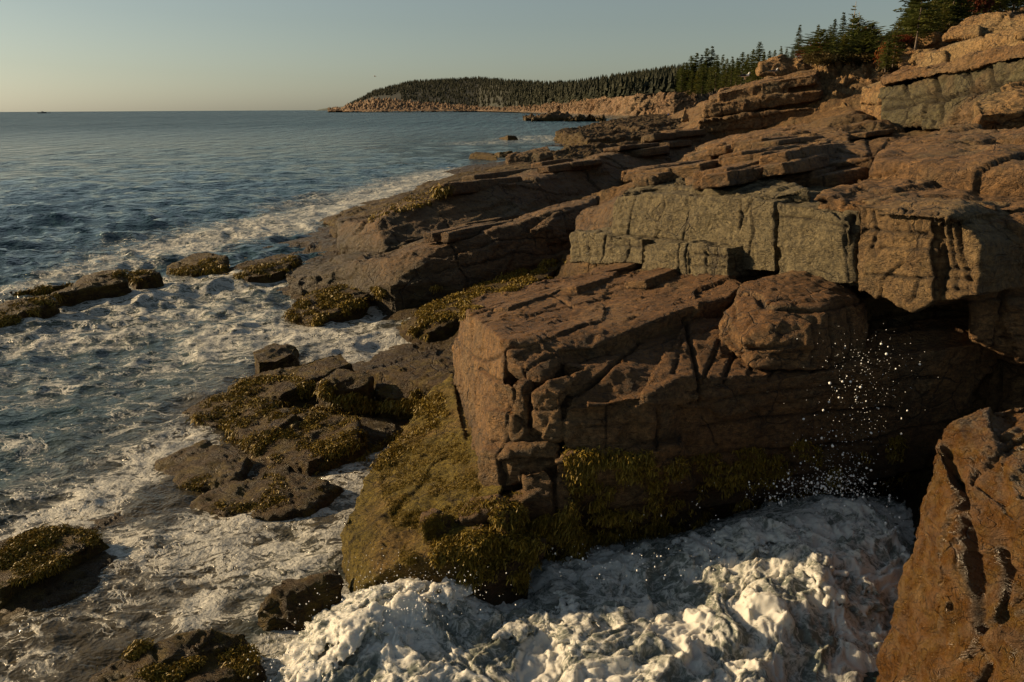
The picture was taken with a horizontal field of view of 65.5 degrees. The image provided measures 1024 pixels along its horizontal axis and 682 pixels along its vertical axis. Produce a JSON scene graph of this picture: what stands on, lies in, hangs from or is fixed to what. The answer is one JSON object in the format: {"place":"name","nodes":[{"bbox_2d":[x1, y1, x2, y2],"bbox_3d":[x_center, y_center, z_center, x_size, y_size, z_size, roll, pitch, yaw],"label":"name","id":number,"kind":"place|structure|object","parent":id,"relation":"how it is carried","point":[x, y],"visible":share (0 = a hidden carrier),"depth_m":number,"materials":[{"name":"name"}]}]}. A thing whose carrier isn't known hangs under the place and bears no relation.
{"place":"outdoors","nodes":[
{"label":"outdoors","id":0,"kind":"place"},
{"bbox_2d":[0,110,916,681],"bbox_3d":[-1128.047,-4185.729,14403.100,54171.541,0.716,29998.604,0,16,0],"label":"sea","id":1,"kind":"structure","parent":0,"point":[98,398],"depth_m":22.30,"materials":[{"name":"liquid"}]},
{"bbox_2d":[0,294,59,326],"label":"reef rock","id":2,"kind":"object","parent":1,"relation":"in","point":[49,311],"visible":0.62,"depth_m":23.95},
{"bbox_2d":[0,527,109,609],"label":"awash rock","id":3,"kind":"object","parent":1,"relation":"in","point":[79,552],"visible":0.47,"depth_m":10.94,"materials":[{"name":"stone"}]},
{"bbox_2d":[51,269,131,307],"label":"reef rock","id":4,"kind":"object","parent":1,"relation":"in","point":[96,286],"visible":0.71,"depth_m":26.41,"materials":[{"name":"stone"}]},
{"bbox_2d":[129,269,163,288],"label":"reef rock","id":5,"kind":"object","parent":1,"relation":"in","point":[148,281],"visible":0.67,"depth_m":28.41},
{"bbox_2d":[89,628,266,681],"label":"awash rock","id":6,"kind":"object","parent":1,"relation":"in","point":[211,643],"visible":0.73,"depth_m":8.69,"materials":[{"name":"stone"}]},
{"bbox_2d":[166,253,229,276],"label":"reef rock","id":7,"kind":"object","parent":1,"relation":"in","point":[191,259],"visible":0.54,"depth_m":30.50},
{"bbox_2d":[154,440,253,490],"bbox_3d":[-5.289,2.337,13.913,1.643,0.603,2.267,-12,20,-36],"label":"awash rock","id":8,"kind":"object","parent":1,"relation":"in","point":[220,465],"visible":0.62,"depth_m":13.81,"materials":[{"name":"stone"}]},
{"bbox_2d":[182,393,279,429],"bbox_3d":[-5.771,1.595,16.114,2.699,0.802,1.414,10,19,33],"label":"awash rock","id":9,"kind":"object","parent":1,"relation":"in","point":[191,410],"visible":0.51,"depth_m":15.97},
{"bbox_2d":[217,254,302,282],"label":"reef rock","id":10,"kind":"object","parent":1,"relation":"in","point":[276,276],"visible":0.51,"depth_m":29.65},
{"bbox_2d":[190,473,344,521],"bbox_3d":[-3.923,2.646,12.716,2.697,0.647,1.633,0,16,0],"label":"awash rock","id":11,"kind":"object","parent":1,"relation":"in","point":[312,499],"visible":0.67,"depth_m":12.61,"materials":[{"name":"stone"}]},
{"bbox_2d":[253,343,299,373],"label":"awash rock","id":12,"kind":"object","parent":1,"relation":"in","point":[273,356],"visible":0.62,"depth_m":18.68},
{"bbox_2d":[227,354,352,407],"bbox_3d":[-4.782,0.995,17.526,1.729,1.079,2.506,14,22,41],"label":"awash rock","id":13,"kind":"object","parent":1,"relation":"in","point":[283,391],"visible":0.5,"depth_m":17.13,"materials":[{"name":"stone"}]},
{"bbox_2d":[230,407,367,475],"bbox_3d":[-3.997,1.907,14.924,3.654,0.870,2.141,11,20,33],"label":"awash rock","id":14,"kind":"object","parent":1,"relation":"in","point":[298,461],"visible":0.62,"depth_m":14.45,"materials":[{"name":"stone"}]},
{"bbox_2d":[257,569,343,631],"bbox_3d":[-2.599,3.399,9.833,1.188,0.788,0.714,-6,17,-19],"label":"awash rock","id":15,"kind":"object","parent":1,"relation":"in","point":[280,605],"visible":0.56,"depth_m":9.74,"materials":[{"name":"stone"}]},
{"bbox_2d":[315,368,376,415],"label":"awash rock","id":16,"kind":"object","parent":1,"relation":"in","point":[346,381],"visible":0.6,"depth_m":16.03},
{"bbox_2d":[374,379,423,419],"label":"awash rock","id":17,"kind":"object","parent":1,"relation":"in","point":[394,389],"visible":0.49,"depth_m":16.10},
{"bbox_2d":[366,356,454,396],"bbox_3d":[-1.675,1.099,16.676,2.945,1.319,1.260,14,21,40],"label":"awash rock","id":18,"kind":"object","parent":1,"relation":"in","point":[425,376],"visible":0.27,"depth_m":16.58,"materials":[{"name":"stone"}]},
{"bbox_2d":[523,109,571,120],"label":"island rock","id":19,"kind":"object","parent":1,"relation":"in","point":[557,115],"visible":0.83,"depth_m":406.35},
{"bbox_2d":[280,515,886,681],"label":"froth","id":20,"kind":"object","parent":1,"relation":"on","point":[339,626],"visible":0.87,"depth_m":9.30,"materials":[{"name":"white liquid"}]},
{"bbox_2d":[271,494,915,681],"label":"breaking wave","id":21,"kind":"object","parent":1,"relation":"on","point":[777,621],"visible":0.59,"depth_m":9.18,"materials":[{"name":"white liquid"}]},
{"bbox_2d":[247,323,920,681],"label":"spray","id":22,"kind":"object","parent":21,"relation":"on","point":[853,475],"visible":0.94,"depth_m":10.28,"materials":[{"name":"white liquid"}]},
{"bbox_2d":[551,140,640,159],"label":"shelf","id":23,"kind":"object","parent":1,"relation":"in","point":[579,152],"visible":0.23,"depth_m":90.69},
{"bbox_2d":[594,114,681,131],"bbox_3d":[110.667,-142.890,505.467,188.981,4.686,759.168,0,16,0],"label":"shelf","id":24,"kind":"object","parent":1,"relation":"in","point":[636,123],"visible":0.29,"depth_m":191.99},
{"bbox_2d":[0,0,1022,111],"label":"sky","id":25,"kind":"structure","parent":0,"point":[56,55],"materials":[{"name":"blue"}]},
{"bbox_2d":[0,7,1023,619],"bbox_3d":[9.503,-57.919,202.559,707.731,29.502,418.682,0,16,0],"label":"shore bedrock","id":26,"kind":"structure","parent":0,"point":[1000,389],"depth_m":16.35,"materials":[{"name":"stone"}]},
{"bbox_2d":[284,285,370,326],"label":"weed bank","id":27,"kind":"structure","parent":26,"relation":"on","point":[356,314],"depth_m":23.81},
{"bbox_2d":[340,374,502,598],"bbox_3d":[-1.182,1.799,13.929,2.381,1.543,8.953,0,16,0],"label":"mossy ledge","id":28,"kind":"object","parent":26,"relation":"on","point":[369,531],"visible":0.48,"depth_m":10.84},
{"bbox_2d":[419,508,451,536],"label":"broken stone","id":29,"kind":"object","parent":28,"relation":"on","point":[438,512],"visible":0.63,"depth_m":10.03,"materials":[{"name":"brown stone"}]},
{"bbox_2d":[454,502,482,525],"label":"broken stone","id":30,"kind":"object","parent":28,"relation":"on","point":[470,519],"visible":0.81,"depth_m":10.01,"materials":[{"name":"brown stone"}]},
{"bbox_2d":[470,495,501,524],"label":"broken stone","id":31,"kind":"object","parent":28,"relation":"on","point":[483,512],"visible":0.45,"depth_m":10.05,"materials":[{"name":"brown stone"}]},
{"bbox_2d":[319,161,537,225],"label":"dip slab","id":32,"kind":"structure","parent":26,"relation":"on","point":[370,207],"depth_m":50.15,"materials":[{"name":"stone"}]},
{"bbox_2d":[505,147,553,164],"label":"boulder","id":33,"kind":"object","parent":32,"relation":"on","point":[541,154],"visible":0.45,"depth_m":68.10,"materials":[{"name":"red stone"}]},
{"bbox_2d":[285,195,599,314],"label":"long ridge","id":34,"kind":"structure","parent":26,"relation":"on","point":[408,275],"depth_m":24.75,"materials":[{"name":"red stone"}]},
{"bbox_2d":[423,221,495,242],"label":"thin ledge","id":35,"kind":"object","parent":34,"relation":"on","point":[432,236],"visible":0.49,"depth_m":25.05,"materials":[{"name":"red stone"}]},
{"bbox_2d":[441,220,512,242],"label":"thin ledge","id":36,"kind":"object","parent":34,"relation":"on","point":[464,233],"visible":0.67,"depth_m":24.84,"materials":[{"name":"red stone"}]},
{"bbox_2d":[530,211,568,243],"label":"ridge slab","id":37,"kind":"structure","parent":34,"relation":"on","point":[551,229],"depth_m":25.24,"materials":[{"name":"red stone"}]},
{"bbox_2d":[0,181,911,681],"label":"rockweed","id":38,"kind":"object","parent":26,"relation":"on","point":[572,539],"visible":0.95,"depth_m":11.20,"materials":[{"name":"plant"}]},
{"bbox_2d":[399,262,559,342],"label":"weed bank","id":39,"kind":"structure","parent":26,"relation":"on","point":[444,329],"depth_m":21.40,"materials":[{"name":"plant"}]},
{"bbox_2d":[473,552,533,605],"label":"weedy boulder","id":40,"kind":"object","parent":26,"relation":"on","point":[493,590],"visible":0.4,"depth_m":9.77,"materials":[{"name":"brown stone"}]},
{"bbox_2d":[335,126,717,253],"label":"long ridge","id":41,"kind":"structure","parent":26,"relation":"on","point":[534,190],"depth_m":34.18,"materials":[{"name":"red stone"}]},
{"bbox_2d":[434,176,522,196],"bbox_3d":[-1.283,-6.808,34.856,0.975,0.633,5.622,11,20,34],"label":"thin ledge","id":42,"kind":"object","parent":41,"relation":"on","point":[467,187],"visible":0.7,"depth_m":33.74,"materials":[{"name":"red stone"}]},
{"bbox_2d":[456,213,525,226],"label":"thin ledge","id":43,"kind":"object","parent":41,"relation":"on","point":[504,218],"visible":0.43,"depth_m":31.81,"materials":[{"name":"red stone"}]},
{"bbox_2d":[462,168,536,181],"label":"thin ledge","id":44,"kind":"object","parent":41,"relation":"on","point":[488,175],"visible":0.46,"depth_m":44.88,"materials":[{"name":"red stone"}]},
{"bbox_2d":[537,163,600,173],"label":"thin ledge","id":45,"kind":"object","parent":41,"relation":"on","point":[554,168],"visible":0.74,"depth_m":39.02,"materials":[{"name":"red stone"}]},
{"bbox_2d":[603,142,659,152],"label":"thin ledge","id":46,"kind":"object","parent":41,"relation":"on","point":[628,147],"visible":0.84,"depth_m":46.91,"materials":[{"name":"red stone"}]},
{"bbox_2d":[628,145,669,156],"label":"thin ledge","id":47,"kind":"object","parent":41,"relation":"on","point":[653,151],"visible":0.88,"depth_m":47.15,"materials":[{"name":"red stone"}]},
{"bbox_2d":[643,133,683,142],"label":"thin ledge","id":48,"kind":"object","parent":41,"relation":"on","point":[653,137],"visible":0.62,"depth_m":51.21,"materials":[{"name":"red stone"}]},
{"bbox_2d":[668,129,705,137],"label":"thin ledge","id":49,"kind":"object","parent":41,"relation":"on","point":[688,133],"visible":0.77,"depth_m":53.80,"materials":[{"name":"red stone"}]},
{"bbox_2d":[575,195,622,229],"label":"shadow ledge","id":50,"kind":"object","parent":26,"relation":"on","point":[595,217],"visible":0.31,"depth_m":21.92,"materials":[{"name":"red stone"}]},
{"bbox_2d":[569,227,652,264],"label":"wall block","id":51,"kind":"structure","parent":26,"relation":"on","point":[605,245],"depth_m":17.25,"materials":[{"name":"grey stone"}]},
{"bbox_2d":[553,122,683,145],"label":"shelf","id":52,"kind":"object","parent":26,"relation":"on","point":[580,135],"visible":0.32,"depth_m":131.17,"materials":[{"name":"stone"}]},
{"bbox_2d":[611,186,832,270],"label":"wall block","id":53,"kind":"structure","parent":26,"relation":"on","point":[751,224],"depth_m":14.75,"materials":[{"name":"grey stone"}]},
{"bbox_2d":[623,177,810,201],"bbox_3d":[3.830,-3.158,16.536,2.937,0.738,6.783,0,16,0],"label":"cap ledge","id":54,"kind":"object","parent":53,"relation":"on","point":[770,188],"visible":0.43,"depth_m":14.65,"materials":[{"name":"grey stone"}]},
{"bbox_2d":[632,176,663,187],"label":"thin ledge","id":55,"kind":"object","parent":54,"relation":"on","point":[641,181],"visible":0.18,"depth_m":17.05,"materials":[{"name":"stone"}]},
{"bbox_2d":[632,171,673,183],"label":"thin ledge","id":56,"kind":"object","parent":54,"relation":"on","point":[667,176],"visible":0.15,"depth_m":17.14,"materials":[{"name":"stone"}]},
{"bbox_2d":[623,161,703,182],"bbox_3d":[4.139,-4.088,19.027,1.477,0.436,3.976,11,20,34],"label":"thin ledge","id":57,"kind":"object","parent":54,"relation":"on","point":[627,177],"visible":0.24,"depth_m":17.65,"materials":[{"name":"stone"}]},
{"bbox_2d":[659,159,718,181],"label":"thin ledge","id":58,"kind":"object","parent":54,"relation":"on","point":[685,171],"visible":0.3,"depth_m":17.05,"materials":[{"name":"stone"}]},
{"bbox_2d":[692,164,764,189],"bbox_3d":[4.527,-3.348,16.085,1.409,0.507,2.514,10,19,31],"label":"thin ledge","id":59,"kind":"object","parent":54,"relation":"on","point":[696,184],"visible":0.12,"depth_m":15.30,"materials":[{"name":"stone"}]},
{"bbox_2d":[701,167,760,188],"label":"thin ledge","id":60,"kind":"object","parent":54,"relation":"on","point":[731,178],"visible":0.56,"depth_m":14.53,"materials":[{"name":"stone"}]},
{"bbox_2d":[450,270,998,559],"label":"granite block","id":61,"kind":"structure","parent":26,"relation":"on","point":[665,372],"depth_m":11.30,"materials":[{"name":"stone"}]},
{"bbox_2d":[493,283,567,311],"bbox_3d":[0.537,-0.785,14.342,0.554,0.250,2.539,11,20,34],"label":"thin ledge","id":62,"kind":"object","parent":61,"relation":"on","point":[516,302],"visible":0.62,"depth_m":13.86,"materials":[{"name":"brown stone"}]},
{"bbox_2d":[560,271,618,293],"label":"thin ledge","id":63,"kind":"object","parent":61,"relation":"on","point":[580,285],"visible":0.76,"depth_m":14.64,"materials":[{"name":"brown stone"}]},
{"bbox_2d":[590,262,642,275],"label":"thin ledge","id":64,"kind":"object","parent":61,"relation":"on","point":[622,268],"visible":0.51,"depth_m":16.20,"materials":[{"name":"brown stone"}]},
{"bbox_2d":[624,268,678,288],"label":"thin ledge","id":65,"kind":"object","parent":61,"relation":"on","point":[648,279],"visible":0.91,"depth_m":14.40,"materials":[{"name":"brown stone"}]},
{"bbox_2d":[642,240,779,281],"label":"wall block","id":66,"kind":"structure","parent":61,"relation":"on","point":[695,257],"depth_m":14.47,"materials":[{"name":"grey stone"}]},
{"bbox_2d":[718,270,868,370],"bbox_3d":[4.487,-0.321,12.108,2.927,1.204,2.700,0,16,0],"label":"rounded rock","id":67,"kind":"object","parent":61,"relation":"on","point":[765,323],"visible":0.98,"depth_m":11.24,"materials":[{"name":"brown stone"}]},
{"bbox_2d":[857,193,1023,312],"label":"jointed block","id":68,"kind":"structure","parent":61,"relation":"on","point":[919,254],"depth_m":11.00,"materials":[{"name":"orange stone"}]},
{"bbox_2d":[964,211,1023,365],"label":"jointed cliff","id":69,"kind":"structure","parent":61,"relation":"on","point":[996,321],"depth_m":11.21,"materials":[{"name":"brown stone"}]},
{"bbox_2d":[746,41,765,80],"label":"spruce tree","id":70,"kind":"object","parent":26,"relation":"on","point":[758,57],"visible":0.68,"depth_m":169.90,"materials":[{"name":"green plant"}]},
{"bbox_2d":[696,69,823,138],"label":"layered stack","id":71,"kind":"object","parent":26,"relation":"on","point":[764,103],"visible":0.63,"depth_m":56.34,"materials":[{"name":"stone"}]},
{"bbox_2d":[693,123,834,152],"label":"stone slab","id":72,"kind":"structure","parent":26,"relation":"on","point":[729,139],"depth_m":39.35,"materials":[{"name":"stone"}]},
{"bbox_2d":[683,128,850,160],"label":"stone slab","id":73,"kind":"structure","parent":26,"relation":"on","point":[839,135],"depth_m":30.71,"materials":[{"name":"stone"}]},
{"bbox_2d":[739,135,822,147],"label":"thin ledge","id":74,"kind":"object","parent":73,"relation":"on","point":[789,141],"visible":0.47,"depth_m":25.12,"materials":[{"name":"stone"}]},
{"bbox_2d":[685,139,872,187],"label":"stone slab","id":75,"kind":"structure","parent":26,"relation":"on","point":[859,149],"depth_m":16.84,"materials":[{"name":"stone"}]},
{"bbox_2d":[700,160,758,183],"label":"thin ledge","id":76,"kind":"object","parent":75,"relation":"on","point":[728,167],"visible":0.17,"depth_m":15.15,"materials":[{"name":"stone"}]},
{"bbox_2d":[722,149,787,165],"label":"thin ledge","id":77,"kind":"object","parent":75,"relation":"on","point":[734,160],"visible":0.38,"depth_m":16.55,"materials":[{"name":"stone"}]},
{"bbox_2d":[718,144,805,166],"bbox_3d":[6.039,-4.376,18.687,1.060,0.460,4.519,11,20,35],"label":"thin ledge","id":78,"kind":"object","parent":75,"relation":"on","point":[751,151],"visible":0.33,"depth_m":17.13,"materials":[{"name":"stone"}]},
{"bbox_2d":[762,154,829,176],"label":"thin ledge","id":79,"kind":"object","parent":75,"relation":"on","point":[808,163],"visible":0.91,"depth_m":15.02,"materials":[{"name":"stone"}]},
{"bbox_2d":[759,143,842,164],"bbox_3d":[6.453,-4.013,17.193,0.707,0.470,4.824,11,20,35],"label":"thin ledge","id":80,"kind":"object","parent":75,"relation":"on","point":[795,153],"visible":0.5,"depth_m":15.82,"materials":[{"name":"stone"}]},
{"bbox_2d":[806,167,868,187],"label":"thin ledge","id":81,"kind":"object","parent":75,"relation":"on","point":[851,176],"visible":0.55,"depth_m":15.20,"materials":[{"name":"stone"}]},
{"bbox_2d":[829,156,874,169],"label":"thin ledge","id":82,"kind":"object","parent":75,"relation":"on","point":[841,164],"visible":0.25,"depth_m":15.96,"materials":[{"name":"stone"}]},
{"bbox_2d":[755,54,811,76],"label":"crag","id":83,"kind":"structure","parent":26,"relation":"on","point":[784,64],"depth_m":64.02,"materials":[{"name":"beige stone"}]},
{"bbox_2d":[777,199,860,286],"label":"wall block","id":84,"kind":"structure","parent":26,"relation":"on","point":[812,239],"depth_m":12.45,"materials":[{"name":"grey stone"}]},
{"bbox_2d":[806,55,893,109],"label":"eroded bank","id":85,"kind":"structure","parent":26,"relation":"on","point":[837,79],"depth_m":56.99,"materials":[{"name":"brown soil"}]},
{"bbox_2d":[787,29,842,54],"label":"bush","id":86,"kind":"object","parent":85,"relation":"on","point":[815,46],"visible":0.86,"depth_m":59.33,"materials":[{"name":"green plant"}]},
{"bbox_2d":[841,31,904,62],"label":"low scrub","id":87,"kind":"object","parent":85,"relation":"on","point":[858,44],"visible":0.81,"depth_m":58.78,"materials":[{"name":"green plant"}]},
{"bbox_2d":[832,23,884,53],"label":"bush","id":88,"kind":"object","parent":26,"relation":"on","point":[870,28],"visible":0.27,"depth_m":62.56,"materials":[{"name":"green plant"}]},
{"bbox_2d":[836,16,888,53],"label":"bush","id":89,"kind":"object","parent":26,"relation":"on","point":[855,25],"visible":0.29,"depth_m":63.17,"materials":[{"name":"green plant"}]},
{"bbox_2d":[850,128,893,140],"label":"thin ledge","id":90,"kind":"object","parent":26,"relation":"on","point":[863,135],"visible":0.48,"depth_m":29.30,"materials":[{"name":"stone"}]},
{"bbox_2d":[860,81,884,119],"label":"slab column","id":91,"kind":"structure","parent":26,"relation":"on","point":[871,102],"depth_m":37.01,"materials":[{"name":"beige stone"}]},
{"bbox_2d":[876,31,896,71],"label":"spruce tree","id":92,"kind":"object","parent":26,"relation":"on","point":[886,58],"visible":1,"depth_m":53.67,"materials":[{"name":"green plant"}]},
{"bbox_2d":[878,19,907,66],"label":"spruce tree","id":93,"kind":"object","parent":26,"relation":"on","point":[898,38],"visible":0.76,"depth_m":54.31,"materials":[{"name":"green plant"}]},
{"bbox_2d":[890,0,944,49],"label":"pine tree","id":94,"kind":"object","parent":26,"relation":"on","point":[911,20],"visible":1,"depth_m":56.68,"materials":[{"name":"green plant"}]},
{"bbox_2d":[814,178,1023,224],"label":"cap ledge","id":95,"kind":"object","parent":26,"relation":"on","point":[842,198],"visible":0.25,"depth_m":12.55,"materials":[{"name":"stone"}]},
{"bbox_2d":[869,123,1023,197],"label":"stone slab","id":96,"kind":"structure","parent":95,"relation":"on","point":[975,157],"depth_m":13.59,"materials":[{"name":"stone"}]},
{"bbox_2d":[909,0,944,42],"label":"spruce tree","id":97,"kind":"object","parent":26,"relation":"on","point":[932,24],"visible":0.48,"depth_m":57.75,"materials":[{"name":"green plant"}]},
{"bbox_2d":[876,407,1023,681],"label":"wet rock","id":98,"kind":"object","parent":26,"relation":"on","point":[958,613],"visible":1,"depth_m":7.36,"materials":[{"name":"stone"}]},
{"bbox_2d":[915,36,985,67],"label":"cliff block","id":99,"kind":"structure","parent":26,"relation":"on","point":[950,52],"depth_m":39.62,"materials":[{"name":"beige stone"}]},
{"bbox_2d":[878,57,1023,130],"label":"olive cliff","id":100,"kind":"structure","parent":26,"relation":"on","point":[939,101],"depth_m":29.91,"materials":[{"name":"stone"}]},
{"bbox_2d":[880,43,1023,86],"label":"sloping band","id":101,"kind":"object","parent":100,"relation":"on","point":[975,60],"visible":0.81,"depth_m":28.84,"materials":[{"name":"stone"}]},
{"bbox_2d":[945,0,976,22],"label":"spruce tree","id":102,"kind":"object","parent":26,"relation":"on","point":[959,11],"visible":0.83,"depth_m":61.12,"materials":[{"name":"green plant"}]},
{"bbox_2d":[964,0,996,14],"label":"autumn bush","id":103,"kind":"object","parent":26,"relation":"on","point":[977,4],"visible":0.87,"depth_m":62.05,"materials":[{"name":"red plant"}]},
{"bbox_2d":[942,12,1023,41],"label":"cliff block","id":104,"kind":"structure","parent":26,"relation":"on","point":[975,26],"depth_m":47.04,"materials":[{"name":"beige stone"}]},
{"bbox_2d":[971,81,1023,129],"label":"boulder","id":105,"kind":"object","parent":26,"relation":"on","point":[1003,108],"visible":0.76,"depth_m":23.10,"materials":[{"name":"beige stone"}]},
{"bbox_2d":[983,26,1023,50],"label":"cliff block","id":106,"kind":"structure","parent":26,"relation":"on","point":[1012,37],"depth_m":35.91,"materials":[{"name":"beige stone"}]},
{"bbox_2d":[353,80,673,107],"bbox_3d":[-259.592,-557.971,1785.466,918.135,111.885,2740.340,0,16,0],"label":"headland hill","id":107,"kind":"structure","parent":0,"point":[397,95],"depth_m":2133.35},
{"bbox_2d":[350,63,683,106],"bbox_3d":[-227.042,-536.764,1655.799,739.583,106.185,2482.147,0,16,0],"label":"forest","id":108,"kind":"object","parent":107,"relation":"on","point":[656,80],"visible":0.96,"depth_m":1197.48,"materials":[{"name":"plant"}]},
{"bbox_2d":[327,90,717,118],"bbox_3d":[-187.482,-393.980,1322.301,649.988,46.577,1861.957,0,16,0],"label":"shore","id":109,"kind":"structure","parent":0,"point":[674,102],"depth_m":624.31,"materials":[{"name":"pink stone"}]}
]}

